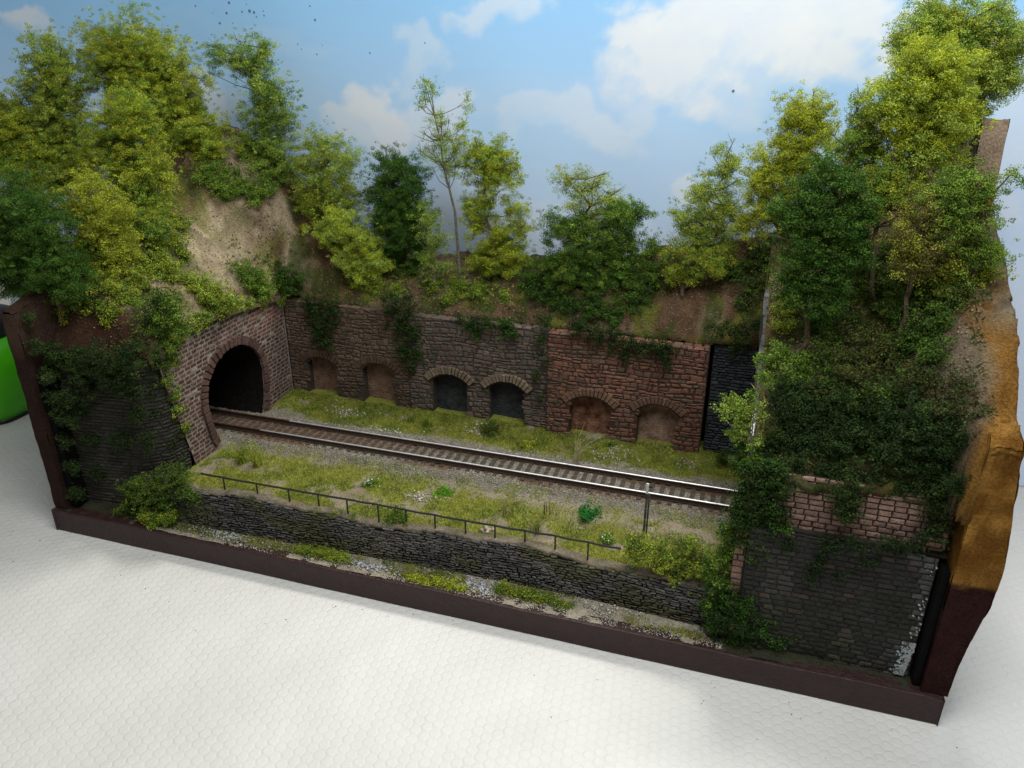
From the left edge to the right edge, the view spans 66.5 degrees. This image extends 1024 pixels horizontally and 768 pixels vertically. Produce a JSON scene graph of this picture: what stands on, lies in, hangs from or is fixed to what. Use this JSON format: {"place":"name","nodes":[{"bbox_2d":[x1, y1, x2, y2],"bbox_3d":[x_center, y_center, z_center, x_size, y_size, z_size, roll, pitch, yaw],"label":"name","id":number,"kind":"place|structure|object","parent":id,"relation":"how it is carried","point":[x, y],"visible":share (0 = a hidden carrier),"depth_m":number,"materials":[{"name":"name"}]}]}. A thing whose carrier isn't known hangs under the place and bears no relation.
{"place":"outdoors","nodes":[
{"label":"outdoors","id":0,"kind":"place"},
{"bbox_2d":[66,501,911,689],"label":"gravel ground","id":1,"kind":"structure","parent":0,"point":[786,657],"depth_m":0.38,"materials":[{"name":"grey gravel"}]},
{"bbox_2d":[49,317,191,506],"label":"wall","id":2,"kind":"structure","parent":1,"relation":"on","point":[108,415],"depth_m":0.45,"materials":[{"name":"stone"}]},
{"bbox_2d":[11,279,118,331],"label":"creeper","id":3,"kind":"object","parent":2,"relation":"attached to","point":[90,301],"visible":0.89,"depth_m":0.43,"materials":[{"name":"green plant"}]},
{"bbox_2d":[42,333,148,383],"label":"creeper","id":4,"kind":"object","parent":2,"relation":"attached to","point":[60,358],"visible":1,"depth_m":0.42,"materials":[{"name":"green plant"}]},
{"bbox_2d":[58,335,158,486],"bbox_3d":[-0.223,0.019,0.435,0.066,0.097,0.017,7,25,16],"label":"creeper","id":5,"kind":"object","parent":2,"relation":"attached to","point":[109,383],"visible":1,"depth_m":0.43,"materials":[{"name":"green plant"}]},
{"bbox_2d":[119,324,193,475],"bbox_3d":[-0.201,0.018,0.447,0.037,0.112,0.020,7,25,16],"label":"ivy","id":6,"kind":"object","parent":2,"relation":"attached to","point":[157,358],"visible":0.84,"depth_m":0.43,"materials":[{"name":"green plant"}]},
{"bbox_2d":[132,505,178,530],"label":"leafy bush","id":7,"kind":"object","parent":1,"relation":"on","point":[153,520],"visible":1,"depth_m":0.44,"materials":[{"name":"green plant"}]},
{"bbox_2d":[111,461,204,526],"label":"leafy bush","id":8,"kind":"object","parent":1,"relation":"on","point":[155,494],"visible":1,"depth_m":0.44,"materials":[{"name":"green plant"}]},
{"bbox_2d":[292,541,351,563],"bbox_3d":[-0.102,0.090,0.418,0.038,0.010,0.011,7,25,16],"label":"moss mat","id":9,"kind":"object","parent":1,"relation":"on","point":[328,553],"visible":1,"depth_m":0.42,"materials":[{"name":"green plant"}]},
{"bbox_2d":[159,521,707,640],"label":"grass","id":10,"kind":"structure","parent":1,"relation":"on","point":[275,546],"depth_m":0.41,"materials":[{"name":"green plant"}]},
{"bbox_2d":[158,479,726,629],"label":"retaining wall","id":11,"kind":"structure","parent":1,"relation":"on","point":[528,562],"depth_m":0.40,"materials":[{"name":"stone"}]},
{"bbox_2d":[201,473,620,559],"bbox_3d":[-0.061,0.070,0.408,0.236,0.015,0.005,7,25,16],"label":"iron railing","id":12,"kind":"object","parent":11,"relation":"on","point":[464,520],"visible":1,"depth_m":0.40,"materials":[{"name":"black metal"}]},
{"bbox_2d":[489,579,577,608],"bbox_3d":[0.011,0.105,0.387,0.046,0.012,0.010,7,25,16],"label":"moss mat","id":13,"kind":"object","parent":1,"relation":"on","point":[525,593],"visible":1,"depth_m":0.39,"materials":[{"name":"green plant"}]},
{"bbox_2d":[722,474,756,637],"bbox_3d":[0.101,0.077,0.348,0.005,0.086,0.008,7,25,16],"label":"brick pilaster","id":14,"kind":"object","parent":1,"relation":"on","point":[737,565],"visible":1,"depth_m":0.35,"materials":[{"name":"brick"}]},
{"bbox_2d":[718,432,797,567],"bbox_3d":[0.113,0.044,0.355,0.033,0.058,0.064,7,25,16],"label":"ivy","id":15,"kind":"object","parent":14,"relation":"attached to","point":[743,468],"visible":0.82,"depth_m":0.33,"materials":[{"name":"green plant"}]},
{"bbox_2d":[694,579,796,653],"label":"leafy bush","id":16,"kind":"object","parent":1,"relation":"on","point":[718,619],"visible":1,"depth_m":0.35,"materials":[{"name":"green plant"}]},
{"bbox_2d":[734,526,938,676],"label":"facade","id":17,"kind":"structure","parent":1,"relation":"on","point":[870,618],"depth_m":0.34,"materials":[{"name":"brick"}]},
{"bbox_2d":[775,526,932,586],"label":"ivy","id":18,"kind":"object","parent":17,"relation":"attached to","point":[818,563],"visible":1,"depth_m":0.32,"materials":[{"name":"green plant"}]},
{"bbox_2d":[754,471,954,558],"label":"pink brick wall","id":19,"kind":"structure","parent":17,"relation":"on","point":[813,516],"depth_m":0.32,"materials":[{"name":"brick"}]},
{"bbox_2d":[720,427,796,557],"bbox_3d":[0.106,0.047,0.338,0.030,0.053,0.031,7,25,16],"label":"ivy","id":20,"kind":"object","parent":19,"relation":"attached to","point":[773,478],"visible":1,"depth_m":0.33,"materials":[{"name":"green plant"}]},
{"bbox_2d":[813,452,879,525],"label":"ivy","id":21,"kind":"object","parent":19,"relation":"attached to","point":[847,503],"visible":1,"depth_m":0.32,"materials":[{"name":"green plant"}]},
{"bbox_2d":[762,447,946,527],"bbox_3d":[0.141,0.046,0.322,0.079,0.038,0.018,7,25,16],"label":"ivy","id":22,"kind":"object","parent":19,"relation":"attached to","point":[797,466],"visible":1,"depth_m":0.32,"materials":[{"name":"green plant"}]},
{"bbox_2d":[912,466,971,550],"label":"ivy","id":23,"kind":"object","parent":19,"relation":"attached to","point":[934,527],"visible":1,"depth_m":0.31,"materials":[{"name":"green plant"}]},
{"bbox_2d":[0,284,1023,767],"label":"table","id":24,"kind":"object","parent":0,"point":[114,654],"depth_m":0.35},
{"bbox_2d":[0,304,27,423],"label":"green container","id":25,"kind":"object","parent":24,"relation":"on","point":[13,404],"visible":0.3,"depth_m":0.58,"materials":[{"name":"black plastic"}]},
{"bbox_2d":[0,117,1023,726],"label":"diorama box","id":26,"kind":"object","parent":24,"relation":"on","point":[966,581],"visible":0.23,"depth_m":0.36,"materials":[{"name":"brown paint"}]},
{"bbox_2d":[21,310,87,500],"bbox_3d":[-0.249,0.016,0.433,0.028,0.119,0.011,7,25,16],"label":"creeper","id":27,"kind":"object","parent":26,"relation":"attached to","point":[57,397],"visible":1,"depth_m":0.43,"materials":[{"name":"green plant"}]},
{"bbox_2d":[405,569,469,591],"bbox_3d":[-0.039,0.101,0.398,0.037,0.010,0.011,7,25,16],"label":"moss mat","id":28,"kind":"object","parent":26,"relation":"on","point":[451,584],"visible":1,"depth_m":0.40,"materials":[{"name":"green plant"}]},
{"bbox_2d":[62,125,1021,525],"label":"hillside","id":29,"kind":"structure","parent":26,"relation":"in","point":[998,327],"depth_m":0.47,"materials":[{"name":"green plant"}]},
{"bbox_2d":[0,75,70,208],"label":"broadleaf tree","id":30,"kind":"object","parent":29,"relation":"on","point":[11,142],"visible":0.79,"depth_m":0.51,"materials":[{"name":"green plant"}]},
{"bbox_2d":[0,152,103,326],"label":"broadleaf tree","id":31,"kind":"object","parent":29,"relation":"on","point":[30,236],"visible":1,"depth_m":0.41,"materials":[{"name":"green plant"}]},
{"bbox_2d":[2,18,105,199],"bbox_3d":[-0.301,-0.178,0.516,0.074,0.116,0.060,7,25,16],"label":"broadleaf tree","id":32,"kind":"object","parent":29,"relation":"on","point":[55,84],"visible":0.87,"depth_m":0.50,"materials":[{"name":"green plant"}]},
{"bbox_2d":[45,159,149,283],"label":"broadleaf tree","id":33,"kind":"object","parent":29,"relation":"on","point":[102,226],"visible":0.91,"depth_m":0.43,"materials":[{"name":"green plant"}]},
{"bbox_2d":[82,265,145,321],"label":"creeper","id":34,"kind":"object","parent":29,"relation":"on","point":[113,288],"visible":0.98,"depth_m":0.43,"materials":[{"name":"green plant"}]},
{"bbox_2d":[66,75,184,219],"bbox_3d":[-0.230,-0.136,0.465,0.073,0.089,0.052,7,25,16],"label":"broadleaf tree","id":35,"kind":"object","parent":29,"relation":"on","point":[124,154],"visible":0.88,"depth_m":0.46,"materials":[{"name":"green plant"}]},
{"bbox_2d":[110,186,181,253],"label":"broadleaf tree","id":36,"kind":"object","parent":29,"relation":"on","point":[157,226],"visible":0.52,"depth_m":0.46,"materials":[{"name":"green plant"}]},
{"bbox_2d":[63,1,245,172],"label":"broadleaf tree","id":37,"kind":"object","parent":29,"relation":"on","point":[125,56],"visible":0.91,"depth_m":0.51,"materials":[{"name":"green plant"}]},
{"bbox_2d":[117,276,195,353],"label":"undergrowth","id":38,"kind":"object","parent":29,"relation":"on","point":[165,302],"visible":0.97,"depth_m":0.42,"materials":[{"name":"green plant"}]},
{"bbox_2d":[113,242,202,292],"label":"undergrowth","id":39,"kind":"object","parent":29,"relation":"on","point":[146,270],"visible":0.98,"depth_m":0.45,"materials":[{"name":"green plant"}]},
{"bbox_2d":[141,203,197,278],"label":"undergrowth","id":40,"kind":"object","parent":29,"relation":"on","point":[184,254],"visible":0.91,"depth_m":0.47,"materials":[{"name":"green plant"}]},
{"bbox_2d":[186,267,246,319],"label":"undergrowth","id":41,"kind":"object","parent":29,"relation":"on","point":[218,297],"visible":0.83,"depth_m":0.47,"materials":[{"name":"green plant"}]},
{"bbox_2d":[184,153,278,207],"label":"undergrowth","id":42,"kind":"object","parent":29,"relation":"on","point":[239,185],"visible":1,"depth_m":0.52,"materials":[{"name":"green plant"}]},
{"bbox_2d":[191,24,308,189],"bbox_3d":[-0.174,-0.181,0.524,0.080,0.111,0.044,7,25,16],"label":"broadleaf tree","id":43,"kind":"object","parent":29,"relation":"on","point":[268,101],"visible":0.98,"depth_m":0.52,"materials":[{"name":"green plant"}]},
{"bbox_2d":[222,249,280,302],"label":"undergrowth","id":44,"kind":"object","parent":29,"relation":"on","point":[254,283],"visible":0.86,"depth_m":0.51,"materials":[{"name":"green plant"}]},
{"bbox_2d":[253,249,314,301],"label":"undergrowth","id":45,"kind":"object","parent":29,"relation":"on","point":[291,284],"visible":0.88,"depth_m":0.53,"materials":[{"name":"green plant"}]},
{"bbox_2d":[275,119,370,222],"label":"broadleaf tree","id":46,"kind":"object","parent":29,"relation":"on","point":[323,183],"visible":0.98,"depth_m":0.52,"materials":[{"name":"green plant"}]},
{"bbox_2d":[299,199,395,288],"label":"round shrub","id":47,"kind":"object","parent":29,"relation":"on","point":[336,227],"visible":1,"depth_m":0.52,"materials":[{"name":"green plant"}]},
{"bbox_2d":[342,269,412,298],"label":"undergrowth","id":48,"kind":"object","parent":29,"relation":"on","point":[372,288],"visible":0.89,"depth_m":0.52,"materials":[{"name":"green plant"}]},
{"bbox_2d":[352,141,442,271],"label":"broadleaf tree","id":49,"kind":"object","parent":29,"relation":"on","point":[393,207],"visible":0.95,"depth_m":0.51,"materials":[{"name":"green plant"}]},
{"bbox_2d":[406,198,460,288],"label":"leafy shrub","id":50,"kind":"object","parent":29,"relation":"on","point":[431,255],"visible":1,"depth_m":0.50,"materials":[{"name":"green plant"}]},
{"bbox_2d":[413,75,475,278],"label":"birch tree","id":51,"kind":"object","parent":29,"relation":"on","point":[443,164],"visible":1,"depth_m":0.48,"materials":[{"name":"green plant"}]},
{"bbox_2d":[416,265,514,306],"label":"undergrowth","id":52,"kind":"object","parent":29,"relation":"on","point":[478,290],"visible":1,"depth_m":0.51,"materials":[{"name":"green plant"}]},
{"bbox_2d":[452,129,538,282],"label":"broadleaf tree","id":53,"kind":"object","parent":29,"relation":"on","point":[497,246],"visible":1,"depth_m":0.49,"materials":[{"name":"green plant"}]},
{"bbox_2d":[69,125,986,479],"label":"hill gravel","id":54,"kind":"structure","parent":29,"relation":"on","point":[513,291],"depth_m":0.48,"materials":[{"name":"brown gravel"}]},
{"bbox_2d":[508,260,585,322],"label":"undergrowth","id":55,"kind":"object","parent":29,"relation":"on","point":[531,283],"visible":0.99,"depth_m":0.49,"materials":[{"name":"green plant"}]},
{"bbox_2d":[546,163,633,239],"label":"broadleaf tree","id":56,"kind":"object","parent":29,"relation":"on","point":[592,185],"visible":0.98,"depth_m":0.47,"materials":[{"name":"green plant"}]},
{"bbox_2d":[524,191,659,305],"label":"broadleaf tree","id":57,"kind":"object","parent":29,"relation":"on","point":[598,248],"visible":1,"depth_m":0.47,"materials":[{"name":"green plant"}]},
{"bbox_2d":[572,274,666,327],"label":"undergrowth","id":58,"kind":"object","parent":29,"relation":"on","point":[632,298],"visible":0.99,"depth_m":0.47,"materials":[{"name":"green plant"}]},
{"bbox_2d":[617,229,676,303],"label":"leafy shrub","id":59,"kind":"object","parent":29,"relation":"on","point":[650,250],"visible":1,"depth_m":0.47,"materials":[{"name":"green plant"}]},
{"bbox_2d":[658,235,737,300],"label":"round shrub","id":60,"kind":"object","parent":29,"relation":"on","point":[687,268],"visible":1,"depth_m":0.46,"materials":[{"name":"green plant"}]},
{"bbox_2d":[661,134,755,271],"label":"broadleaf tree","id":61,"kind":"object","parent":29,"relation":"on","point":[716,216],"visible":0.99,"depth_m":0.45,"materials":[{"name":"green plant"}]},
{"bbox_2d":[707,240,770,318],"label":"undergrowth","id":62,"kind":"object","parent":29,"relation":"on","point":[743,268],"visible":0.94,"depth_m":0.46,"materials":[{"name":"green plant"}]},
{"bbox_2d":[709,391,769,450],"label":"leafy bush","id":63,"kind":"object","parent":29,"relation":"on","point":[740,426],"visible":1,"depth_m":0.33,"materials":[{"name":"green plant"}]},
{"bbox_2d":[731,351,774,505],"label":"ivy","id":64,"kind":"object","parent":29,"relation":"on","point":[762,357],"visible":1,"depth_m":0.32,"materials":[{"name":"green plant"}]},
{"bbox_2d":[724,79,843,249],"bbox_3d":[0.149,-0.117,0.424,0.058,0.091,0.039,7,25,16],"label":"broadleaf tree","id":65,"kind":"object","parent":29,"relation":"on","point":[810,124],"visible":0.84,"depth_m":0.42,"materials":[{"name":"green plant"}]},
{"bbox_2d":[766,285,801,335],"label":"undergrowth","id":66,"kind":"object","parent":29,"relation":"on","point":[777,325],"visible":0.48,"depth_m":0.38,"materials":[{"name":"green plant"}]},
{"bbox_2d":[762,337,827,390],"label":"undergrowth","id":67,"kind":"object","parent":29,"relation":"on","point":[784,354],"visible":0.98,"depth_m":0.36,"materials":[{"name":"green plant"}]},
{"bbox_2d":[756,402,864,469],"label":"bush","id":68,"kind":"object","parent":29,"relation":"attached to","point":[801,442],"visible":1,"depth_m":0.33,"materials":[{"name":"green plant"}]},
{"bbox_2d":[758,146,890,363],"bbox_3d":[0.136,-0.054,0.345,0.055,0.098,0.035,7,25,16],"label":"broadleaf tree","id":69,"kind":"object","parent":29,"relation":"on","point":[850,216],"visible":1,"depth_m":0.34,"materials":[{"name":"green plant"}]},
{"bbox_2d":[791,288,864,351],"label":"undergrowth","id":70,"kind":"object","parent":29,"relation":"on","point":[813,328],"visible":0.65,"depth_m":0.36,"materials":[{"name":"green plant"}]},
{"bbox_2d":[815,300,909,399],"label":"undergrowth","id":71,"kind":"object","parent":29,"relation":"on","point":[856,340],"visible":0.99,"depth_m":0.34,"materials":[{"name":"green plant"}]},
{"bbox_2d":[788,329,939,418],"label":"undergrowth","id":72,"kind":"object","parent":29,"relation":"on","point":[831,369],"visible":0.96,"depth_m":0.34,"materials":[{"name":"green plant"}]},
{"bbox_2d":[771,375,963,456],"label":"undergrowth","id":73,"kind":"object","parent":29,"relation":"on","point":[927,414],"visible":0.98,"depth_m":0.32,"materials":[{"name":"green plant"}]},
{"bbox_2d":[764,371,976,465],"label":"undergrowth","id":74,"kind":"object","parent":29,"relation":"on","point":[839,430],"visible":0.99,"depth_m":0.32,"materials":[{"name":"green plant"}]},
{"bbox_2d":[821,84,928,252],"bbox_3d":[0.167,-0.095,0.365,0.049,0.085,0.034,7,25,16],"label":"broadleaf tree","id":75,"kind":"object","parent":29,"relation":"on","point":[871,150],"visible":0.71,"depth_m":0.36,"materials":[{"name":"green plant"}]},
{"bbox_2d":[841,241,947,327],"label":"undergrowth","id":76,"kind":"object","parent":29,"relation":"on","point":[886,290],"visible":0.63,"depth_m":0.36,"materials":[{"name":"green plant"}]},
{"bbox_2d":[858,148,937,304],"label":"broadleaf tree","id":77,"kind":"object","parent":29,"relation":"on","point":[893,189],"visible":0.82,"depth_m":0.34,"materials":[{"name":"green plant"}]},
{"bbox_2d":[844,411,977,493],"bbox_3d":[0.159,0.026,0.310,0.056,0.041,0.020,20,31,38],"label":"ivy","id":78,"kind":"object","parent":29,"relation":"attached to","point":[935,467],"visible":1,"depth_m":0.31,"materials":[{"name":"green plant"}]},
{"bbox_2d":[834,232,992,328],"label":"undergrowth","id":79,"kind":"object","parent":29,"relation":"on","point":[963,295],"visible":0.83,"depth_m":0.33,"materials":[{"name":"green plant"}]},
{"bbox_2d":[874,279,959,372],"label":"undergrowth","id":80,"kind":"object","parent":29,"relation":"on","point":[925,335],"visible":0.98,"depth_m":0.33,"materials":[{"name":"green plant"}]},
{"bbox_2d":[869,176,979,338],"bbox_3d":[0.171,-0.049,0.328,0.042,0.075,0.028,7,25,16],"label":"broadleaf tree","id":81,"kind":"object","parent":29,"relation":"on","point":[910,240],"visible":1,"depth_m":0.32,"materials":[{"name":"green plant"}]},
{"bbox_2d":[857,24,999,252],"bbox_3d":[0.178,-0.104,0.344,0.055,0.100,0.042,7,25,16],"label":"broadleaf tree","id":82,"kind":"object","parent":29,"relation":"on","point":[926,109],"visible":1,"depth_m":0.33,"materials":[{"name":"green plant"}]},
{"bbox_2d":[888,355,997,437],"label":"undergrowth","id":83,"kind":"object","parent":29,"relation":"on","point":[954,404],"visible":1,"depth_m":0.30,"materials":[{"name":"green plant"}]},
{"bbox_2d":[881,0,1023,177],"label":"broadleaf tree","id":84,"kind":"object","parent":29,"relation":"on","point":[948,19],"visible":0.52,"depth_m":0.34,"materials":[{"name":"green plant"}]},
{"bbox_2d":[912,249,1018,307],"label":"undergrowth","id":85,"kind":"object","parent":29,"relation":"on","point":[963,273],"visible":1,"depth_m":0.32,"materials":[{"name":"green plant"}]},
{"bbox_2d":[911,153,1023,288],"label":"broadleaf tree","id":86,"kind":"object","parent":29,"relation":"on","point":[955,191],"visible":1,"depth_m":0.31,"materials":[{"name":"green plant"}]},
{"bbox_2d":[748,289,768,436],"bbox_3d":[0.129,-0.024,0.404,0.003,0.074,0.185,7,25,16],"label":"edge board","id":87,"kind":"object","parent":26,"relation":"attached to","point":[763,325],"visible":0.47,"depth_m":0.39,"materials":[{"name":"white paint"}]},
{"bbox_2d":[0,0,1023,486],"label":"sky","id":88,"kind":"structure","parent":0,"point":[644,102],"depth_m":0.50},
{"bbox_2d":[184,388,921,630],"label":"ground","id":89,"kind":"structure","parent":0,"point":[676,528],"depth_m":0.46,"materials":[{"name":"green plant"}]},
{"bbox_2d":[156,295,292,463],"bbox_3d":[-0.203,-0.011,0.502,0.063,0.089,0.125,7,25,16],"label":"tunnel portal","id":90,"kind":"object","parent":89,"relation":"on","point":[238,361],"visible":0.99,"depth_m":0.51,"materials":[{"name":"brick"}]},
{"bbox_2d":[156,293,286,437],"bbox_3d":[-0.177,-0.022,0.487,0.019,0.072,0.123,7,25,16],"label":"creeper","id":91,"kind":"object","parent":90,"relation":"attached to","point":[205,315],"visible":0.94,"depth_m":0.45,"materials":[{"name":"green plant"}]},
{"bbox_2d":[284,296,410,407],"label":"arcade wall","id":92,"kind":"structure","parent":89,"relation":"on","point":[361,362],"depth_m":0.54,"materials":[{"name":"stone"}]},
{"bbox_2d":[293,287,350,351],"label":"ivy","id":93,"kind":"object","parent":92,"relation":"attached to","point":[316,307],"visible":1,"depth_m":0.53,"materials":[{"name":"green plant"}]},
{"bbox_2d":[372,285,425,374],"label":"ivy","id":94,"kind":"object","parent":92,"relation":"attached to","point":[401,323],"visible":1,"depth_m":0.51,"materials":[{"name":"green plant"}]},
{"bbox_2d":[187,388,744,582],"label":"grass","id":95,"kind":"structure","parent":89,"relation":"on","point":[304,408],"depth_m":0.46,"materials":[{"name":"green plant"}]},
{"bbox_2d":[209,406,739,530],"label":"ballast","id":96,"kind":"structure","parent":89,"relation":"on","point":[639,471],"depth_m":0.47,"materials":[{"name":"grey gravel"}]},
{"bbox_2d":[407,312,550,427],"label":"arcade wall","id":97,"kind":"structure","parent":89,"relation":"on","point":[487,375],"depth_m":0.51,"materials":[{"name":"stone"}]},
{"bbox_2d":[454,307,524,341],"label":"ivy","id":98,"kind":"object","parent":97,"relation":"attached to","point":[508,323],"visible":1,"depth_m":0.49,"materials":[{"name":"green plant"}]},
{"bbox_2d":[209,408,758,515],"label":"railway track","id":99,"kind":"structure","parent":89,"relation":"on","point":[691,501],"depth_m":0.47,"materials":[{"name":"metal"}]},
{"bbox_2d":[546,328,710,453],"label":"arcade wall","id":100,"kind":"structure","parent":89,"relation":"on","point":[591,387],"depth_m":0.48,"materials":[{"name":"stone"}]},
{"bbox_2d":[566,308,679,369],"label":"ivy","id":101,"kind":"object","parent":100,"relation":"attached to","point":[655,347],"visible":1,"depth_m":0.46,"materials":[{"name":"green plant"}]},
{"bbox_2d":[619,528,717,589],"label":"leafy bush","id":102,"kind":"object","parent":89,"relation":"on","point":[679,563],"visible":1,"depth_m":0.37,"materials":[{"name":"green plant"}]},
{"bbox_2d":[688,511,749,612],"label":"leafy bush","id":103,"kind":"object","parent":89,"relation":"on","point":[716,576],"visible":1,"depth_m":0.35,"materials":[{"name":"green plant"}]},
{"bbox_2d":[703,344,758,455],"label":"slate wall","id":104,"kind":"structure","parent":89,"relation":"on","point":[736,375],"depth_m":0.46,"materials":[{"name":"stone"}]},
{"bbox_2d":[702,312,760,360],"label":"ivy","id":105,"kind":"object","parent":104,"relation":"on","point":[753,326],"visible":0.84,"depth_m":0.44,"materials":[{"name":"green plant"}]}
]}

